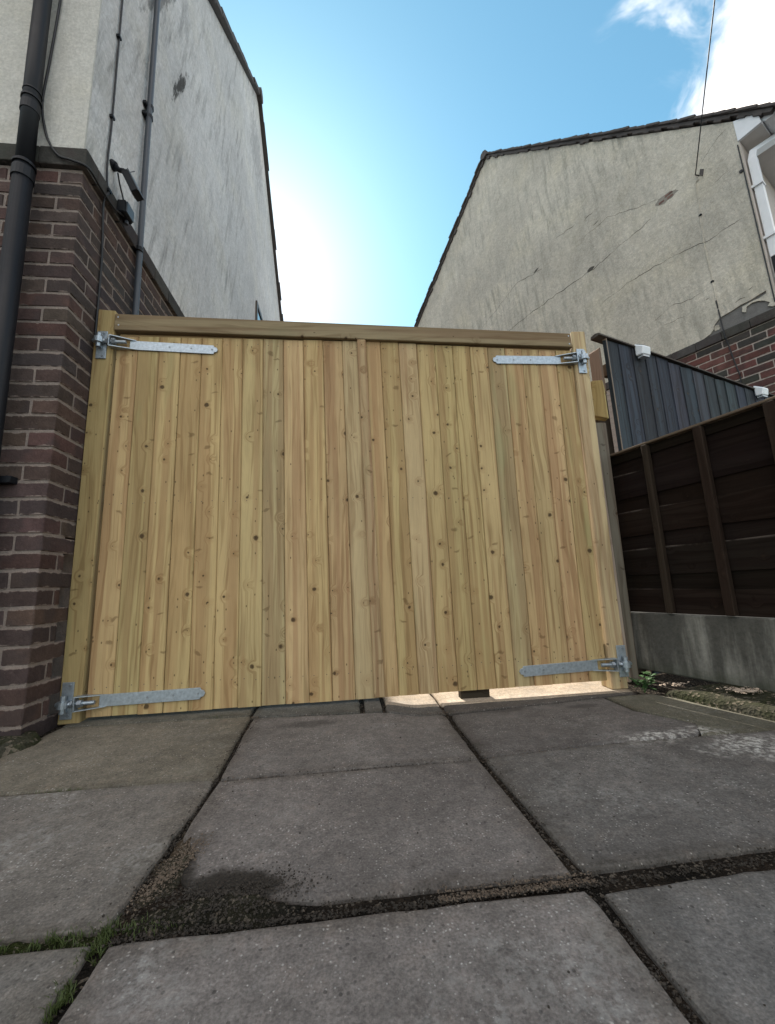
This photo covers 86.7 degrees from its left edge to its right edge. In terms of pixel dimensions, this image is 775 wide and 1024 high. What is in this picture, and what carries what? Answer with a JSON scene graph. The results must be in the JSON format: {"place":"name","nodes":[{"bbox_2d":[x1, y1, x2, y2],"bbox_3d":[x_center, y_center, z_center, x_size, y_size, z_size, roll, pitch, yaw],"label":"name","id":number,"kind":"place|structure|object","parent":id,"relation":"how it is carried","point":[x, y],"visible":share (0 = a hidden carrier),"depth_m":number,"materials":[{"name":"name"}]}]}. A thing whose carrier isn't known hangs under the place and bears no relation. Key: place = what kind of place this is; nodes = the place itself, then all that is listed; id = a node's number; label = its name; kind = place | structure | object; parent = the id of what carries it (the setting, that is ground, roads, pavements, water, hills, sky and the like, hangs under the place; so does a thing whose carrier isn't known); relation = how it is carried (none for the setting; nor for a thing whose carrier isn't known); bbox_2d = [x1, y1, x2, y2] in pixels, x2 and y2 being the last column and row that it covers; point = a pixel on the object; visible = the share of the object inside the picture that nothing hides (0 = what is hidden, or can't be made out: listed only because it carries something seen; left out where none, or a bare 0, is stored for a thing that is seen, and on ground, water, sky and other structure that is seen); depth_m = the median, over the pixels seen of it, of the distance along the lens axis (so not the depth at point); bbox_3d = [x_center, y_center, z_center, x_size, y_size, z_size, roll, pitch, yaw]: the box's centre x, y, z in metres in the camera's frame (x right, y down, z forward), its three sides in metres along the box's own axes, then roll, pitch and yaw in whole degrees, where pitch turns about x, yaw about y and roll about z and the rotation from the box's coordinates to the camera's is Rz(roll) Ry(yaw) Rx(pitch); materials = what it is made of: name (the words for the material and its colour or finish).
{"place":"outdoors","nodes":[
{"label":"outdoors","id":0,"kind":"place"},
{"bbox_2d":[119,834,194,922],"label":"dirt","id":1,"kind":"structure","parent":0,"point":[173,884],"depth_m":0.83,"materials":[{"name":"brown soil"}]},
{"bbox_2d":[0,670,774,1023],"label":"driveway","id":2,"kind":"structure","parent":0,"point":[90,846],"depth_m":0.86,"materials":[{"name":"concrete"}]},
{"bbox_2d":[0,731,41,758],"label":"gully surround","id":3,"kind":"object","parent":2,"relation":"on","point":[14,744],"visible":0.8,"depth_m":1.52,"materials":[{"name":"concrete"}]},
{"bbox_2d":[0,927,119,955],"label":"moss","id":4,"kind":"object","parent":2,"relation":"on","point":[14,946],"visible":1,"depth_m":0.68,"materials":[{"name":"plant"}]},
{"bbox_2d":[0,716,222,1023],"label":"grass","id":5,"kind":"structure","parent":2,"relation":"on","point":[68,992],"depth_m":0.67,"materials":[{"name":"plant"}]},
{"bbox_2d":[0,0,283,735],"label":"rendered house","id":6,"kind":"structure","parent":2,"relation":"on","point":[197,237],"depth_m":2.11,"materials":[{"name":"paint"}]},
{"bbox_2d":[41,0,123,216],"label":"wall cable","id":7,"kind":"object","parent":6,"relation":"attached to","point":[43,95],"depth_m":2.07,"materials":[{"name":"black plastic"}]},
{"bbox_2d":[94,0,123,334],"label":"wall cable","id":8,"kind":"object","parent":6,"relation":"attached to","point":[111,115],"depth_m":2.23,"materials":[{"name":"black plastic"}]},
{"bbox_2d":[117,199,133,225],"bbox_3d":[-1.490,-1.698,2.334,0.054,0.100,0.090,-1,-10,-6],"label":"junction box","id":9,"kind":"object","parent":6,"relation":"attached to","point":[124,208],"visible":0.98,"depth_m":2.31,"materials":[{"name":"black plastic"}]},
{"bbox_2d":[109,159,144,201],"bbox_3d":[-1.465,-1.865,2.296,0.175,0.223,0.089,-1,-10,-6],"label":"floodlight","id":10,"kind":"object","parent":6,"relation":"attached to","point":[133,186],"visible":0.99,"depth_m":2.27,"materials":[{"name":"black plastic"}]},
{"bbox_2d":[117,172,123,199],"bbox_3d":[-1.517,-1.831,2.337,0.020,0.158,0.080,-1,-10,-6],"label":"wall cable","id":11,"kind":"object","parent":10,"relation":"hanging from","point":[120,186],"depth_m":2.33,"materials":[{"name":"black plastic"}]},
{"bbox_2d":[255,300,262,319],"bbox_3d":[-2.042,-2.524,6.683,0.052,1.210,1.120,-1,-10,-6],"label":"window frame","id":12,"kind":"structure","parent":6,"relation":"in","point":[258,316],"depth_m":6.25,"materials":[{"name":"plastic"}]},
{"bbox_2d":[121,888,303,941],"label":"dirt","id":13,"kind":"structure","parent":2,"relation":"on","point":[195,906],"depth_m":0.72,"materials":[{"name":"brown soil"}]},
{"bbox_2d":[54,309,631,724],"bbox_3d":[-0.137,-0.079,2.106,2.671,2.018,0.137,-1,-10,-6],"label":"gateway","id":14,"kind":"object","parent":2,"relation":"on","point":[77,651],"visible":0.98,"depth_m":2.12,"materials":[{"name":"wood"}]},
{"bbox_2d":[69,334,373,717],"bbox_3d":[-0.748,-0.025,2.029,1.344,1.860,0.108,-1,-10,-6],"label":"gate leaf","id":15,"kind":"object","parent":14,"relation":"attached to","point":[233,567],"visible":0.99,"depth_m":2.00,"materials":[{"name":"wood"}]},
{"bbox_2d":[357,339,620,697],"bbox_3d":[0.505,-0.053,2.169,1.282,1.862,0.108,-1,-10,-6],"label":"gate leaf","id":16,"kind":"object","parent":14,"relation":"attached to","point":[481,567],"visible":1,"depth_m":2.14,"materials":[{"name":"wood"}]},
{"bbox_2d":[117,710,597,914],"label":"seed litter","id":17,"kind":"object","parent":2,"relation":"on","point":[473,894],"visible":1,"depth_m":0.77,"materials":[{"name":"brown plant"}]},
{"bbox_2d":[91,700,774,1023],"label":"grit","id":18,"kind":"object","parent":2,"relation":"on","point":[272,920],"visible":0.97,"depth_m":0.75,"materials":[{"name":"grey gravel"}]},
{"bbox_2d":[458,689,489,698],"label":"timber block","id":19,"kind":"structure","parent":2,"relation":"on","point":[474,694],"depth_m":2.00,"materials":[{"name":"black wood"}]},
{"bbox_2d":[414,102,774,452],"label":"rendered house","id":20,"kind":"structure","parent":2,"relation":"on","point":[589,235],"depth_m":4.97,"materials":[{"name":"stained cement render"},{"name":"red brick"},{"name":"dark roof tile"}]},
{"bbox_2d":[695,169,703,175],"bbox_3d":[3.338,-3.622,4.391,0.082,0.100,0.029,-9,-12,31],"label":"wire hook","id":21,"kind":"object","parent":20,"relation":"attached to","point":[701,172],"visible":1,"depth_m":4.38,"materials":[{"name":"metal"}]},
{"bbox_2d":[695,0,714,173],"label":"overhead wire","id":22,"kind":"object","parent":20,"relation":"attached to","point":[705,82],"visible":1,"depth_m":3.70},
{"bbox_2d":[695,176,715,300],"bbox_3d":[3.342,-2.881,4.303,0.030,1.492,0.076,0,-10,-11],"label":"wall cable","id":23,"kind":"object","parent":20,"relation":"attached to","point":[699,215],"depth_m":4.32,"materials":[{"name":"plastic"}]},
{"bbox_2d":[715,300,741,382],"bbox_3d":[3.377,-1.632,4.087,0.033,1.084,0.125,3,-12,-29],"label":"wall cable","id":24,"kind":"object","parent":20,"relation":"attached to","point":[727,341],"depth_m":4.08,"materials":[{"name":"black plastic"}]},
{"bbox_2d":[596,423,638,681],"bbox_3d":[1.290,0.189,2.356,0.094,1.465,0.095,-1,-10,-6],"label":"fence post","id":25,"kind":"object","parent":2,"relation":"on","point":[618,565],"visible":0.47,"depth_m":2.31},
{"bbox_2d":[591,380,608,420],"bbox_3d":[1.297,-0.671,2.514,0.155,0.248,0.099,-1,-10,-6],"label":"timber offcut","id":26,"kind":"object","parent":25,"relation":"on","point":[599,400],"visible":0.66,"depth_m":2.47,"materials":[{"name":"beige wood"}]},
{"bbox_2d":[589,348,606,393],"bbox_3d":[1.351,-0.932,2.651,0.058,0.330,0.133,-10,-13,36],"label":"timber stump","id":27,"kind":"object","parent":26,"relation":"on","point":[596,366],"visible":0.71,"depth_m":2.61,"materials":[{"name":"brown wood"}]},
{"bbox_2d":[629,671,656,692],"bbox_3d":[1.268,0.835,2.010,0.144,0.097,0.103,1,-11,-16],"label":"weed","id":28,"kind":"object","parent":2,"relation":"on","point":[644,683],"visible":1,"depth_m":2.00,"materials":[{"name":"green plant"}]},
{"bbox_2d":[590,333,774,673],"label":"boarded fence","id":29,"kind":"object","parent":2,"relation":"on","point":[654,395],"visible":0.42,"depth_m":2.79,"materials":[{"name":"grey metal"}]},
{"bbox_2d":[635,344,649,359],"bbox_3d":[1.727,-1.091,2.772,0.084,0.105,0.061,2,-11,-22],"label":"solar light","id":30,"kind":"object","parent":29,"relation":"attached to","point":[642,352],"visible":1,"depth_m":2.75,"materials":[{"name":"white plastic"}]},
{"bbox_2d":[753,386,767,398],"bbox_3d":[2.964,-0.956,3.251,0.084,0.105,0.061,2,-11,-22],"label":"solar light","id":31,"kind":"object","parent":29,"relation":"attached to","point":[761,392],"visible":1,"depth_m":3.23,"materials":[{"name":"white plastic"}]},
{"bbox_2d":[218,0,774,326],"label":"sky","id":32,"kind":"structure","parent":0,"point":[380,116],"materials":[{"name":"blue"}]},
{"label":"ground","id":33,"kind":"structure","parent":0,"visible":0},
{"bbox_2d":[630,612,774,691],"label":"gravel board","id":34,"kind":"object","parent":33,"relation":"on","point":[737,650],"visible":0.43,"depth_m":1.93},
{"bbox_2d":[610,396,774,617],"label":"lap fence","id":35,"kind":"object","parent":34,"relation":"on","point":[695,503],"visible":0.94,"depth_m":1.97,"materials":[{"name":"brown wood"}]},
{"bbox_2d":[665,684,774,720],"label":"kerb","id":36,"kind":"structure","parent":33,"relation":"on","point":[759,704],"depth_m":1.71,"materials":[{"name":"concrete"}]},
{"bbox_2d":[659,681,773,694],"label":"dry litter","id":37,"kind":"object","parent":36,"relation":"on","point":[738,690],"visible":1,"depth_m":1.72,"materials":[{"name":"brown plant"}]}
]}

